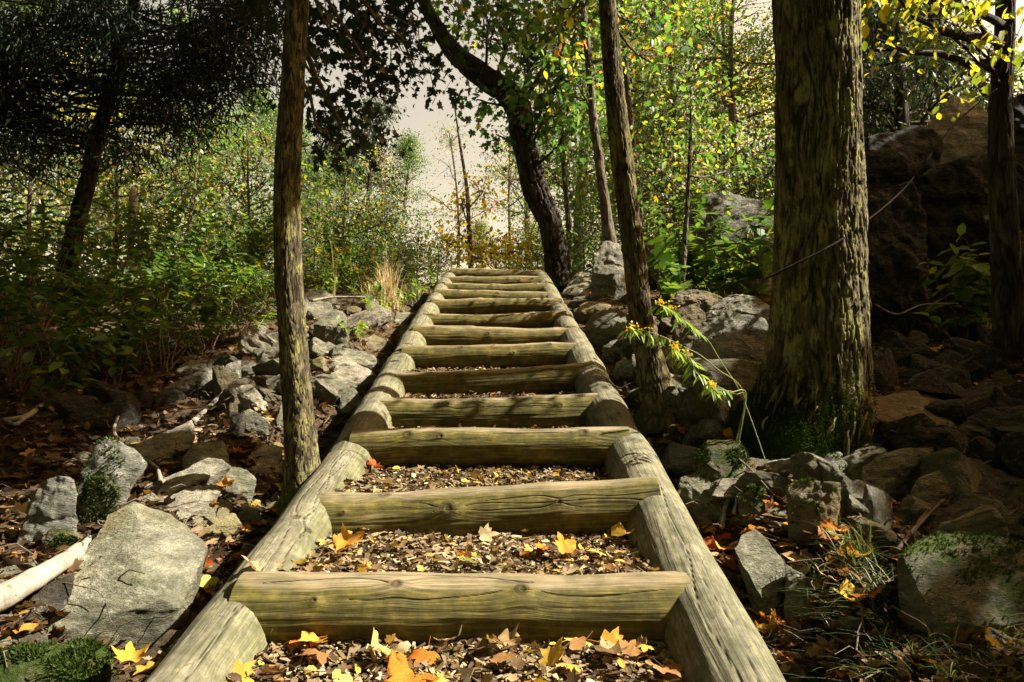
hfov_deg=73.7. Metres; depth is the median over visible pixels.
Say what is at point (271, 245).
shrub
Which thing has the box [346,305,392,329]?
rock
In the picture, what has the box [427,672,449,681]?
fallen leaf
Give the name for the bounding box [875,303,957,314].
stalk
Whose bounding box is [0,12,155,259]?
tree
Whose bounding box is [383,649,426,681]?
fallen leaf
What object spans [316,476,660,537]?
step log
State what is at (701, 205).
shrub
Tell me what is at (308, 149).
tree
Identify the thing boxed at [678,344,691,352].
rock
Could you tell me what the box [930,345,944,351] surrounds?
fallen leaf
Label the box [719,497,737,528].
branch
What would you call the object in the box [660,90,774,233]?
tree
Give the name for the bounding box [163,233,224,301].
shrub
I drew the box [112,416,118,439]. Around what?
branch
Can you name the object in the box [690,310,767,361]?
rock
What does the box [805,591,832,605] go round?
fallen leaf
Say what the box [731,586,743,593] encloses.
fallen leaf
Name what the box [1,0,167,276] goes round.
tree
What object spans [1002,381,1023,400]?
rock
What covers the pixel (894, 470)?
rock
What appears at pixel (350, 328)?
rock
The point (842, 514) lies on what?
rock
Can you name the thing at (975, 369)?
rock
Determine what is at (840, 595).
fallen leaf
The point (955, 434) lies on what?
rock
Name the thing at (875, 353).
rock
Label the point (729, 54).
tree
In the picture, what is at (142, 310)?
shrub
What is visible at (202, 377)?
rock
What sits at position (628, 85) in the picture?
tree
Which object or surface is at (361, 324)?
seedling
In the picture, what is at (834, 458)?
rock
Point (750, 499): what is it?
rock
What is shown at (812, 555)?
fallen leaf
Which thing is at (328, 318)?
rock
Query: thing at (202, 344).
shrub
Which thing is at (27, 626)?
fallen leaf
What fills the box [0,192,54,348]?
shrub
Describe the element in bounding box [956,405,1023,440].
rock
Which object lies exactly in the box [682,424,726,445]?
rock
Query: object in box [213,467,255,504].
rock
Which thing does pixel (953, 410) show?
rock
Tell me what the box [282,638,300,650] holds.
fallen leaf
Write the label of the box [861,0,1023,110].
tree
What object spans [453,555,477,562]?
fallen leaf
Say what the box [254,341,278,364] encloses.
rock
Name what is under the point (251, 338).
rock
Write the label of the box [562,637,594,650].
fallen leaf
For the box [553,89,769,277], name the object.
tree
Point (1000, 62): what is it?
tree
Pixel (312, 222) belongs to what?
tree
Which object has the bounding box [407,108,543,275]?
tree
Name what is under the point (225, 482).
fallen leaf
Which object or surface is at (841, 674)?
fallen leaf
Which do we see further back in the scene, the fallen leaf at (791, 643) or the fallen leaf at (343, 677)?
the fallen leaf at (791, 643)
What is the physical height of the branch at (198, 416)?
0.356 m
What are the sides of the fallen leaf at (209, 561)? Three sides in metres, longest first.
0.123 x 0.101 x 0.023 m
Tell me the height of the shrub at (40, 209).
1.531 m
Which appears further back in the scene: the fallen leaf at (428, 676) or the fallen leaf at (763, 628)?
the fallen leaf at (763, 628)
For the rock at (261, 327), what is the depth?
6.35 m
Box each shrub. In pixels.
[0,181,98,332]
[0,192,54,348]
[0,201,108,393]
[0,271,119,363]
[0,304,131,398]
[8,277,119,388]
[38,245,120,345]
[77,213,175,319]
[81,253,216,363]
[81,258,159,349]
[88,297,175,384]
[99,192,194,298]
[102,287,239,372]
[123,186,211,310]
[136,250,232,331]
[140,251,257,313]
[155,256,275,343]
[155,275,237,349]
[160,288,243,359]
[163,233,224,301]
[165,211,250,305]
[199,218,273,281]
[205,251,275,331]
[207,194,272,299]
[207,258,274,315]
[213,286,276,342]
[216,256,304,310]
[244,190,315,286]
[320,200,367,271]
[344,220,388,281]
[394,256,424,281]
[564,226,602,272]
[637,184,738,289]
[646,227,736,295]
[646,256,671,286]
[653,212,773,296]
[913,223,1021,343]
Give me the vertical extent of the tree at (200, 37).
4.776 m
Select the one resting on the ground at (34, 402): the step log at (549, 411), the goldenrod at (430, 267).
the goldenrod at (430, 267)
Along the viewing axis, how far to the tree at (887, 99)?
14.97 m
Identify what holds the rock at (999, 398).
on the ground at (34, 402)
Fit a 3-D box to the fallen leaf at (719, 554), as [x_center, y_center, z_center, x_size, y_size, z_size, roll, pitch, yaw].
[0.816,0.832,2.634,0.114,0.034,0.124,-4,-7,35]
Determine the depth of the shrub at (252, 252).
9.67 m
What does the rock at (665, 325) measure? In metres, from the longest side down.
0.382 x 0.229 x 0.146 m
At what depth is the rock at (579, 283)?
9.58 m
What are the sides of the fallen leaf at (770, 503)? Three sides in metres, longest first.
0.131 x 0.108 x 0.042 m
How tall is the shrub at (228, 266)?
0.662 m
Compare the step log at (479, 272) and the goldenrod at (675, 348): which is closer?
the goldenrod at (675, 348)
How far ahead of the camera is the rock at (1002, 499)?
2.59 m
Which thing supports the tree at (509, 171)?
on the ground at (34, 402)
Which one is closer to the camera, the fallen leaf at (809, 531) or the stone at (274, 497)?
the fallen leaf at (809, 531)
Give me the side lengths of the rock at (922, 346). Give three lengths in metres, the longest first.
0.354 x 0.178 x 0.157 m
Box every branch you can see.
[0,533,97,611]
[2,393,64,425]
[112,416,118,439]
[148,460,162,485]
[191,391,222,423]
[311,296,365,301]
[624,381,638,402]
[693,469,721,523]
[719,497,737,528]
[738,458,768,489]
[752,514,842,539]
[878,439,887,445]
[894,459,991,561]
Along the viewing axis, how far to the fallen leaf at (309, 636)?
1.77 m
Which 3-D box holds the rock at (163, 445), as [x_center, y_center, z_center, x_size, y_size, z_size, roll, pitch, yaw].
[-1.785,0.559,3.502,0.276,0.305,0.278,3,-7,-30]
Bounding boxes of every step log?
[228,571,706,645]
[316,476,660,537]
[348,426,629,468]
[378,393,597,428]
[397,362,592,394]
[401,342,575,369]
[412,325,566,345]
[424,311,565,327]
[431,298,561,313]
[434,289,550,298]
[445,283,547,291]
[446,276,542,283]
[450,268,541,276]
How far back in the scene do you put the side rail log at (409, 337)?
5.91 m
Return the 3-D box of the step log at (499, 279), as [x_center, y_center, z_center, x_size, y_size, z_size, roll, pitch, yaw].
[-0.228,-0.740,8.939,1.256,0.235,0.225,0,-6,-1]
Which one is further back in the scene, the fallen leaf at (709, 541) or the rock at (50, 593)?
the fallen leaf at (709, 541)
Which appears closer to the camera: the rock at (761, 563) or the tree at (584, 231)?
the rock at (761, 563)
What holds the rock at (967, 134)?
on the ground at (34, 402)
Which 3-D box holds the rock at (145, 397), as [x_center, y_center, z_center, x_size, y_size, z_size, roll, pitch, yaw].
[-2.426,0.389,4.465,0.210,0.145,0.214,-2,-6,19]
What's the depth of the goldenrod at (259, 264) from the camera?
8.25 m
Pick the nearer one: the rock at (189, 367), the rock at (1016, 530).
the rock at (1016, 530)
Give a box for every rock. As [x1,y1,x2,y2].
[0,562,34,582]
[0,620,47,645]
[17,476,77,545]
[19,574,74,625]
[41,528,83,554]
[43,393,102,412]
[48,502,207,650]
[52,400,112,429]
[76,436,149,517]
[83,383,107,397]
[87,380,120,403]
[91,394,141,428]
[105,389,131,402]
[121,389,156,409]
[133,420,195,461]
[137,491,160,503]
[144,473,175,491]
[150,390,184,405]
[156,485,220,522]
[157,458,230,495]
[163,368,212,394]
[175,360,207,375]
[182,441,228,469]
[191,499,232,527]
[201,513,241,540]
[207,354,225,368]
[212,355,241,366]
[212,365,238,397]
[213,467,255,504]
[217,378,257,412]
[224,360,241,378]
[224,402,237,420]
[227,410,244,438]
[234,505,261,527]
[236,384,267,411]
[237,325,275,355]
[238,386,265,411]
[241,362,255,376]
[245,409,268,440]
[245,444,282,477]
[247,375,274,386]
[252,359,279,375]
[253,321,268,332]
[253,346,278,362]
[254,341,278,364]
[257,387,277,397]
[264,393,281,405]
[265,374,279,391]
[266,332,308,339]
[276,376,339,404]
[276,405,282,428]
[304,289,340,309]
[304,297,310,319]
[306,301,332,319]
[308,330,313,340]
[309,309,346,329]
[309,337,330,358]
[310,356,329,371]
[313,324,348,344]
[315,359,340,370]
[315,373,349,396]
[325,342,335,349]
[330,344,376,372]
[330,358,375,388]
[338,388,361,414]
[344,341,362,350]
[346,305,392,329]
[346,306,360,314]
[347,325,355,337]
[363,297,378,309]
[364,334,386,351]
[372,322,378,330]
[394,312,414,325]
[399,323,407,335]
[562,272,591,297]
[569,296,588,307]
[572,301,612,321]
[585,308,628,347]
[590,241,624,301]
[602,338,621,358]
[605,351,619,364]
[613,357,636,380]
[617,287,626,298]
[617,316,655,343]
[620,293,626,302]
[620,336,633,359]
[625,388,638,401]
[630,354,636,368]
[635,344,687,383]
[648,277,655,287]
[651,298,664,316]
[656,320,660,332]
[658,317,672,333]
[661,441,700,475]
[663,386,685,415]
[669,289,721,341]
[670,373,689,387]
[672,303,705,348]
[677,472,723,521]
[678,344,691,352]
[679,393,744,427]
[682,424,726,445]
[683,358,760,394]
[683,383,729,426]
[689,191,773,298]
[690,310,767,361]
[693,439,750,481]
[695,418,721,444]
[705,294,769,322]
[706,458,770,473]
[707,478,742,501]
[735,529,785,616]
[736,471,793,501]
[737,482,767,530]
[759,458,791,474]
[764,507,787,526]
[783,565,817,627]
[786,476,842,549]
[790,452,840,480]
[824,452,847,475]
[829,472,854,502]
[839,507,846,521]
[840,479,881,522]
[840,503,849,514]
[842,442,886,481]
[847,493,896,530]
[850,514,899,548]
[860,447,932,496]
[861,484,892,530]
[864,125,942,195]
[867,181,929,341]
[872,349,900,369]
[872,390,957,452]
[873,349,898,391]
[875,391,901,396]
[876,413,947,449]
[878,328,916,348]
[879,348,935,367]
[888,429,935,452]
[894,473,919,495]
[894,495,941,524]
[897,369,919,382]
[897,531,1023,640]
[905,320,949,342]
[907,369,972,389]
[907,370,962,399]
[908,330,929,346]
[908,354,941,372]
[910,469,954,507]
[913,343,931,349]
[917,153,1023,326]
[919,447,981,499]
[924,366,950,371]
[924,399,966,424]
[924,492,1022,535]
[927,505,1009,537]
[929,95,987,163]
[933,350,963,367]
[934,425,981,460]
[938,425,986,437]
[945,439,965,455]
[947,314,992,341]
[949,337,995,354]
[950,490,976,505]
[951,358,984,383]
[952,382,964,392]
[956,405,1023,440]
[959,382,1006,418]
[963,349,1009,376]
[967,457,1022,496]
[968,436,1005,470]
[975,493,1006,505]
[977,313,991,323]
[983,306,990,312]
[990,369,1016,386]
[990,386,1023,407]
[993,426,1023,441]
[996,429,1023,477]
[997,479,1023,488]
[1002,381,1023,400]
[1008,522,1023,540]
[1013,94,1023,166]
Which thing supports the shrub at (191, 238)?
on the ground at (34, 402)
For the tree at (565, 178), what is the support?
on the ground at (34, 402)
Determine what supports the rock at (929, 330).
on the ground at (34, 402)
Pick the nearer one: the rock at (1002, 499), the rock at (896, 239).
the rock at (1002, 499)
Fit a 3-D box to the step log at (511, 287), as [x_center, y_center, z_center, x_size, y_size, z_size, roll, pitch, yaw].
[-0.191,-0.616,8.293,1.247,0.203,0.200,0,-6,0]
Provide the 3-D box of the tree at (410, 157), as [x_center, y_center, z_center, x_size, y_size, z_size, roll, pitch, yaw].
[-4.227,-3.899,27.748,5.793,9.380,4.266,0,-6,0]
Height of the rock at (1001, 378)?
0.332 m
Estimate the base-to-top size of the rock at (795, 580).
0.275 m
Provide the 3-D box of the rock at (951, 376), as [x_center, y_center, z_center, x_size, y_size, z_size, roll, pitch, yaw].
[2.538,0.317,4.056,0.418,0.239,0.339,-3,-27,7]
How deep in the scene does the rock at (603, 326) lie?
6.38 m
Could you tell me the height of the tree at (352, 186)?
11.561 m
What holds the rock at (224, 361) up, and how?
on the ground at (34, 402)
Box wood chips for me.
[128,313,682,681]
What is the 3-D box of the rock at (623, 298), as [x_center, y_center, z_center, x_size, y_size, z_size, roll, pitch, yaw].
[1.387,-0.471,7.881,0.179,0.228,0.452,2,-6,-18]
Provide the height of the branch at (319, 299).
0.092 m
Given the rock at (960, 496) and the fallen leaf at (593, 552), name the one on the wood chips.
the fallen leaf at (593, 552)
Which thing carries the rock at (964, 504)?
on the ground at (34, 402)
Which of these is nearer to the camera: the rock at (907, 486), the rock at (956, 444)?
the rock at (907, 486)
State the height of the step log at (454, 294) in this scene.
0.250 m
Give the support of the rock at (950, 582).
on the ground at (34, 402)
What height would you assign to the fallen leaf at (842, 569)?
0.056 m
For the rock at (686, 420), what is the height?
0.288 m
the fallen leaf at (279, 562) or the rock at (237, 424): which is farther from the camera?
the rock at (237, 424)
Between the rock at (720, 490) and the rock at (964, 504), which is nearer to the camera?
the rock at (964, 504)
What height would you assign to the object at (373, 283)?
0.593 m
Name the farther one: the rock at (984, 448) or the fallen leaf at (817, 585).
the rock at (984, 448)
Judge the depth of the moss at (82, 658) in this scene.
1.69 m
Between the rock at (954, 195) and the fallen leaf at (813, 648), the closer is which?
the fallen leaf at (813, 648)
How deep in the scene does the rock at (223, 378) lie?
4.75 m
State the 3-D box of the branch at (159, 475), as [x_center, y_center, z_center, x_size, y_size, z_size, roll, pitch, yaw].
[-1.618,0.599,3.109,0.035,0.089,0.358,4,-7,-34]
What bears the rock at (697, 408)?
on the ground at (34, 402)
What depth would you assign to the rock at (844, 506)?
2.55 m
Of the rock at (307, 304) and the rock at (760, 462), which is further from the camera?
the rock at (307, 304)
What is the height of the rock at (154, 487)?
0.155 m
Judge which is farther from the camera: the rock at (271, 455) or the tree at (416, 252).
the tree at (416, 252)
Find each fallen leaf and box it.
[1,623,38,635]
[111,641,150,669]
[132,661,160,675]
[185,611,197,626]
[197,588,217,596]
[200,575,229,587]
[203,559,222,573]
[217,473,233,488]
[218,542,236,545]
[226,659,255,681]
[231,555,243,565]
[232,442,249,452]
[242,523,250,530]
[242,555,262,570]
[248,499,260,507]
[254,664,280,673]
[273,477,281,490]
[274,557,285,568]
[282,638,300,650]
[291,558,307,563]
[297,643,331,664]
[298,631,329,642]
[302,635,327,646]
[323,522,364,555]
[335,673,361,681]
[367,457,381,466]
[371,530,385,536]
[371,628,399,654]
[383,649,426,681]
[389,641,410,652]
[406,636,439,670]
[415,673,440,680]
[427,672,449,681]
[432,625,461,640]
[453,549,471,556]
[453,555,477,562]
[473,523,499,541]
[486,634,503,647]
[487,623,521,645]
[488,652,529,662]
[534,542,549,549]
[538,636,565,675]
[553,534,571,540]
[554,532,575,555]
[556,663,585,672]
[560,564,583,574]
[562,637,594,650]
[569,631,592,649]
[586,550,608,555]
[587,626,635,654]
[594,637,628,654]
[603,563,622,569]
[608,522,634,537]
[620,638,642,659]
[636,640,657,652]
[650,658,683,676]
[652,437,669,442]
[673,425,687,431]
[698,522,717,535]
[704,535,725,549]
[711,552,735,560]
[712,538,737,549]
[713,556,724,565]
[715,533,730,539]
[719,547,740,574]
[722,544,736,560]
[723,427,734,438]
[724,567,735,578]
[729,541,738,546]
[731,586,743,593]
[737,513,761,523]
[740,524,767,534]
[755,497,775,515]
[757,608,780,635]
[758,608,785,626]
[763,500,778,508]
[771,626,806,647]
[772,542,806,546]
[777,650,797,665]
[783,650,800,658]
[789,548,817,561]
[790,564,807,573]
[803,530,825,535]
[804,638,834,660]
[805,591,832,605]
[809,605,827,621]
[812,579,828,590]
[815,564,841,582]
[816,649,839,658]
[818,526,842,543]
[818,559,844,568]
[818,586,842,605]
[820,518,849,531]
[820,544,839,554]
[824,647,844,656]
[824,662,844,676]
[826,528,844,539]
[827,535,843,539]
[827,549,855,570]
[827,624,852,640]
[829,563,866,576]
[833,578,861,603]
[837,521,853,533]
[839,540,872,558]
[851,586,884,598]
[852,603,882,622]
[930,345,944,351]
[975,621,988,640]
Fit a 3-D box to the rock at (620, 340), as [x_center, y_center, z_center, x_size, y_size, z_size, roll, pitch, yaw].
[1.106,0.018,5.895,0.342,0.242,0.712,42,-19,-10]
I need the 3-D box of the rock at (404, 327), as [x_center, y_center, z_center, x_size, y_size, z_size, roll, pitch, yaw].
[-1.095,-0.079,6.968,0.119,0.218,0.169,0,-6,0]
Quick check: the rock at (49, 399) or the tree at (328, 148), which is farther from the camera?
the tree at (328, 148)
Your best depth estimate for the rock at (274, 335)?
5.83 m
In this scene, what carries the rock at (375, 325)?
on the ground at (34, 402)
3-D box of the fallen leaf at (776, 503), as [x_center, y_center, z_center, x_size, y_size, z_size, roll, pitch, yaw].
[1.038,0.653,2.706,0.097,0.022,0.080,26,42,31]
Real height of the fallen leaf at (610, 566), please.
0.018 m
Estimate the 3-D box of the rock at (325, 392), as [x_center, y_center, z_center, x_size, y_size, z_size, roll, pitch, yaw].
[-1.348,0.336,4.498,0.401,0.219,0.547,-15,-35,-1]
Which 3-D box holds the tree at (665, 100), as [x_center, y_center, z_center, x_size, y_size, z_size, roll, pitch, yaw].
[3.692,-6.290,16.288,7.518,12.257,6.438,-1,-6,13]
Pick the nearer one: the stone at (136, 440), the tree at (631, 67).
the stone at (136, 440)
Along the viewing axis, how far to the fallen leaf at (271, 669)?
1.63 m
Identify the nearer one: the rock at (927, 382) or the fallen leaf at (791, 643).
the fallen leaf at (791, 643)
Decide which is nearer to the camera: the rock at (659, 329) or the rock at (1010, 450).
the rock at (1010, 450)
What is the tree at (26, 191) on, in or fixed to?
on the ground at (34, 402)
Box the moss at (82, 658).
[0,635,117,681]
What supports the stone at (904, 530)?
on the ground at (34, 402)
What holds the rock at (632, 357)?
on the ground at (34, 402)
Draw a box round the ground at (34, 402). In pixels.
[0,278,1023,677]
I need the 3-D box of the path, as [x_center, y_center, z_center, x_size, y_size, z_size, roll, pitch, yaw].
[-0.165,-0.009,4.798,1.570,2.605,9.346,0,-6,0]
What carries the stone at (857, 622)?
on the ground at (34, 402)
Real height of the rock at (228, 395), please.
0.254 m
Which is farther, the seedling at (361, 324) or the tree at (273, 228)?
the tree at (273, 228)
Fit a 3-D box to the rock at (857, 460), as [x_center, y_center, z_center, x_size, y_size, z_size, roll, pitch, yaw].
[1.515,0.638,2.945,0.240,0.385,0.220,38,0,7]
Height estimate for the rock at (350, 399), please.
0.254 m
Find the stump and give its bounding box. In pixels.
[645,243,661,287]
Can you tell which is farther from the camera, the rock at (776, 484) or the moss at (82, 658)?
the rock at (776, 484)
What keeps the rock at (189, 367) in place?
on the ground at (34, 402)
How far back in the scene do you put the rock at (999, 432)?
3.06 m
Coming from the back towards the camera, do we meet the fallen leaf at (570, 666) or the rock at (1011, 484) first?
the rock at (1011, 484)
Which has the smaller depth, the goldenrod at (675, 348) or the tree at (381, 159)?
the goldenrod at (675, 348)
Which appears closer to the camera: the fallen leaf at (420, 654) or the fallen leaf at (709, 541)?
the fallen leaf at (420, 654)
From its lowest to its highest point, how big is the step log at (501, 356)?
0.218 m
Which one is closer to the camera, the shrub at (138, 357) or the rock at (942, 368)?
the rock at (942, 368)
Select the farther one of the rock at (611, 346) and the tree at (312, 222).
the tree at (312, 222)
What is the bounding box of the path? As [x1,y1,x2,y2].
[110,303,670,681]
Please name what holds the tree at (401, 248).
on the ground at (34, 402)
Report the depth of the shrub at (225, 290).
6.47 m
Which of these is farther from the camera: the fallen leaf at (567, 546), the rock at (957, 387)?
the rock at (957, 387)
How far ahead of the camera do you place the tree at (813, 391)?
3.31 m
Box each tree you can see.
[0,0,110,217]
[0,0,328,314]
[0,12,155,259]
[0,73,178,294]
[0,128,67,280]
[0,139,163,279]
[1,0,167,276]
[9,63,172,275]
[35,85,229,284]
[38,2,260,276]
[56,132,219,274]
[90,143,224,279]
[100,106,266,279]
[119,61,314,279]
[148,138,273,278]
[164,112,265,278]
[173,103,341,280]
[189,78,310,279]
[203,154,357,279]
[218,121,359,267]
[229,0,483,514]
[244,156,371,279]
[250,99,346,271]
[263,140,440,279]
[266,105,380,273]
[301,140,392,273]
[302,183,420,277]
[307,91,424,282]
[339,165,448,280]
[344,142,443,280]
[366,128,456,281]
[381,212,460,281]
[400,113,513,266]
[401,224,480,282]
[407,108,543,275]
[408,0,632,285]
[445,125,560,270]
[461,217,515,268]
[464,70,599,269]
[476,0,774,250]
[481,208,544,271]
[484,0,746,275]
[486,0,723,433]
[489,27,739,267]
[499,214,577,274]
[501,1,616,266]
[515,0,666,242]
[534,185,621,272]
[536,0,774,239]
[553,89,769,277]
[561,0,745,259]
[561,124,690,273]
[588,0,775,230]
[591,0,876,245]
[599,0,759,219]
[615,68,774,286]
[631,76,771,290]
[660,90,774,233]
[675,0,772,188]
[705,3,868,199]
[721,0,878,459]
[753,0,1023,197]
[761,0,919,187]
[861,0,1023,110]
[861,0,1023,130]
[861,0,1023,138]
[861,0,1023,360]
[864,0,990,132]
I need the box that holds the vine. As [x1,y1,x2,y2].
[765,88,997,278]
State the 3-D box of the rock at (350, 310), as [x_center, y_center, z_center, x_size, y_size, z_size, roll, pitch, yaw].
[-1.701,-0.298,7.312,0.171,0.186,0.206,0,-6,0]
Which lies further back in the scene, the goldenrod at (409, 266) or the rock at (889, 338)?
the goldenrod at (409, 266)
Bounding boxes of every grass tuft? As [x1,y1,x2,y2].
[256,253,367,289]
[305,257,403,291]
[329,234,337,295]
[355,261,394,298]
[364,240,418,312]
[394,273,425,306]
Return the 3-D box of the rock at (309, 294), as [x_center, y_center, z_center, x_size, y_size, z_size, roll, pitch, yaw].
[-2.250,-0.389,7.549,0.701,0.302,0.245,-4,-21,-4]
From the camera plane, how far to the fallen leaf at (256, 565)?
1.98 m
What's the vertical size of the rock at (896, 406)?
0.465 m
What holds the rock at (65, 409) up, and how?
on the ground at (34, 402)
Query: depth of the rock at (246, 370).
5.14 m
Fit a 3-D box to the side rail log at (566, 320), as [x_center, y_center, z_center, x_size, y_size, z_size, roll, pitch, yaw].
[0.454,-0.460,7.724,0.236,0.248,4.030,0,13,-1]
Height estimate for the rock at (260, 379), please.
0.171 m
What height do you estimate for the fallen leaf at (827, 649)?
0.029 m
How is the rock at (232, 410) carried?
on the ground at (34, 402)
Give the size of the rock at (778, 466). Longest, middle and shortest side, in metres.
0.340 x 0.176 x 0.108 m
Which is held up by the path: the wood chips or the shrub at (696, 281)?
the wood chips
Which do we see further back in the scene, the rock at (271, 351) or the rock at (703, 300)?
the rock at (703, 300)
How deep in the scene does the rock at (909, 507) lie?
2.58 m
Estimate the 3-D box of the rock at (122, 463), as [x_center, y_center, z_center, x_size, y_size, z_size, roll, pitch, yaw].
[-1.641,0.607,2.812,0.272,0.434,0.300,3,-6,-25]
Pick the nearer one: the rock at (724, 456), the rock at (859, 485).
the rock at (859, 485)
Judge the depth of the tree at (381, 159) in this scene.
19.55 m
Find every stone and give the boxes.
[70,451,90,461]
[124,437,139,446]
[160,415,172,422]
[202,564,224,576]
[240,542,254,552]
[250,537,261,545]
[264,493,278,502]
[265,500,278,514]
[776,611,784,619]
[834,616,866,630]
[838,601,851,610]
[897,526,919,542]
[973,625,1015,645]
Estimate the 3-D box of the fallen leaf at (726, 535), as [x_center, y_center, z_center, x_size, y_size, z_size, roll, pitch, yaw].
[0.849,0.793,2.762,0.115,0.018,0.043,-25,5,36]
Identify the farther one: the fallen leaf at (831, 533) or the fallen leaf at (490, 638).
the fallen leaf at (831, 533)
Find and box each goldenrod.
[241,239,273,298]
[304,224,362,295]
[331,220,378,293]
[356,236,398,288]
[375,244,404,281]
[387,240,422,283]
[420,255,444,282]
[616,294,764,458]
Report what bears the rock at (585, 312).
on the ground at (34, 402)
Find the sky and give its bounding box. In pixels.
[0,0,1023,282]
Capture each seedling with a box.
[303,274,342,293]
[333,315,368,344]
[359,283,392,309]
[372,281,415,310]
[408,268,438,298]
[570,253,580,275]
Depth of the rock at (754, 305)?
5.34 m
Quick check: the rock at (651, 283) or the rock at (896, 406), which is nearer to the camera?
the rock at (896, 406)
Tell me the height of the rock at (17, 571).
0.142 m
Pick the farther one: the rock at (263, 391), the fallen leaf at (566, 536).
the rock at (263, 391)
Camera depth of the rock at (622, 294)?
8.25 m
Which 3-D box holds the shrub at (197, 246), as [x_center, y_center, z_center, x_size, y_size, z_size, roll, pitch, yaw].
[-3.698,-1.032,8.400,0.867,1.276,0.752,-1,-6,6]
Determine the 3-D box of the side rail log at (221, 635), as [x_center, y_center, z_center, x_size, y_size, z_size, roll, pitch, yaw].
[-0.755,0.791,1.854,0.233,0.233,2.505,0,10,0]
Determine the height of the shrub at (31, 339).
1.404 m
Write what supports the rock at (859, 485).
on the ground at (34, 402)
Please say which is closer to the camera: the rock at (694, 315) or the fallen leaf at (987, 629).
the fallen leaf at (987, 629)
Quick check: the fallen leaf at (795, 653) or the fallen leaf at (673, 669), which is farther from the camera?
the fallen leaf at (795, 653)
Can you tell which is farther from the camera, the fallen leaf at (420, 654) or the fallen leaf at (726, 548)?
the fallen leaf at (726, 548)
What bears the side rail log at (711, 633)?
on the ground at (34, 402)
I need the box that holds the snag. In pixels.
[125,186,137,278]
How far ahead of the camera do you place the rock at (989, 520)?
2.39 m
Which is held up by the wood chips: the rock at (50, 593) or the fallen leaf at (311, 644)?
the fallen leaf at (311, 644)
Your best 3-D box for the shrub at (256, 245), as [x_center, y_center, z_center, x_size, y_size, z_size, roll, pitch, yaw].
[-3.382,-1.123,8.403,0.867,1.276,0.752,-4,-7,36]
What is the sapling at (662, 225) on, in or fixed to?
on the ground at (34, 402)
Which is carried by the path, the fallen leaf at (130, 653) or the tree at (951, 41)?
the fallen leaf at (130, 653)
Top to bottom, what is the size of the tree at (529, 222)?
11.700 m
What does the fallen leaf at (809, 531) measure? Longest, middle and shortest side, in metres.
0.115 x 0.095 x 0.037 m
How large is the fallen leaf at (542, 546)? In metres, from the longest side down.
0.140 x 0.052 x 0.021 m
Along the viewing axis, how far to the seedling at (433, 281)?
8.84 m
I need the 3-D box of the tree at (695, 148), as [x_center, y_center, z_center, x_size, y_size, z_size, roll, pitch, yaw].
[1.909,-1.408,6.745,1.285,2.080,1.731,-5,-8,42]
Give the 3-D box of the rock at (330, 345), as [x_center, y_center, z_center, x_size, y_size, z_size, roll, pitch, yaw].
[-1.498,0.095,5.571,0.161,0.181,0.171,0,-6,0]
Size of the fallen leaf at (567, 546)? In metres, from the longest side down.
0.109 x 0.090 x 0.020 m
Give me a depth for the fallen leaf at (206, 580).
2.45 m
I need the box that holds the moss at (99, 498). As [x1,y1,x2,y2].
[77,473,121,526]
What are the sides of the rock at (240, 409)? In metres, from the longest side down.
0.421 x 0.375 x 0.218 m
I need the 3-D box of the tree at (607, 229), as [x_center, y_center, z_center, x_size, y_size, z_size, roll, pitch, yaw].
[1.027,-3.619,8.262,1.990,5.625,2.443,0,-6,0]
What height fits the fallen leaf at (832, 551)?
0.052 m
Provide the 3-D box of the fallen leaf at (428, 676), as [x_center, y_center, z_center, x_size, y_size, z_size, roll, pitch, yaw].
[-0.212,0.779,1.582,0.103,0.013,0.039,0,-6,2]
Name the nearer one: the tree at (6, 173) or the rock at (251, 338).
the rock at (251, 338)
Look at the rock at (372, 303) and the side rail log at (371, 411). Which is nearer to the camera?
the side rail log at (371, 411)
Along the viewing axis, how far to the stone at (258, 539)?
2.78 m
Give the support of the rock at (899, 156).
on the rock at (896, 239)
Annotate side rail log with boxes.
[144,450,367,681]
[326,351,414,470]
[392,302,439,353]
[425,270,455,302]
[535,271,581,330]
[560,327,644,437]
[604,431,785,681]
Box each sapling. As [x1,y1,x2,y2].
[643,234,691,318]
[656,218,691,287]
[679,196,774,299]
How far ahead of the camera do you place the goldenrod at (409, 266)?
9.78 m
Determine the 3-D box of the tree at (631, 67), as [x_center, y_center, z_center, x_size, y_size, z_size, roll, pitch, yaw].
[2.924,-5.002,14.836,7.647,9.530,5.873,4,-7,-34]
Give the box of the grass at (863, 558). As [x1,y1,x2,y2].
[777,519,1023,681]
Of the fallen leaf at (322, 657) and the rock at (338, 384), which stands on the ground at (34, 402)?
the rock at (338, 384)
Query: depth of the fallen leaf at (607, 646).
1.68 m

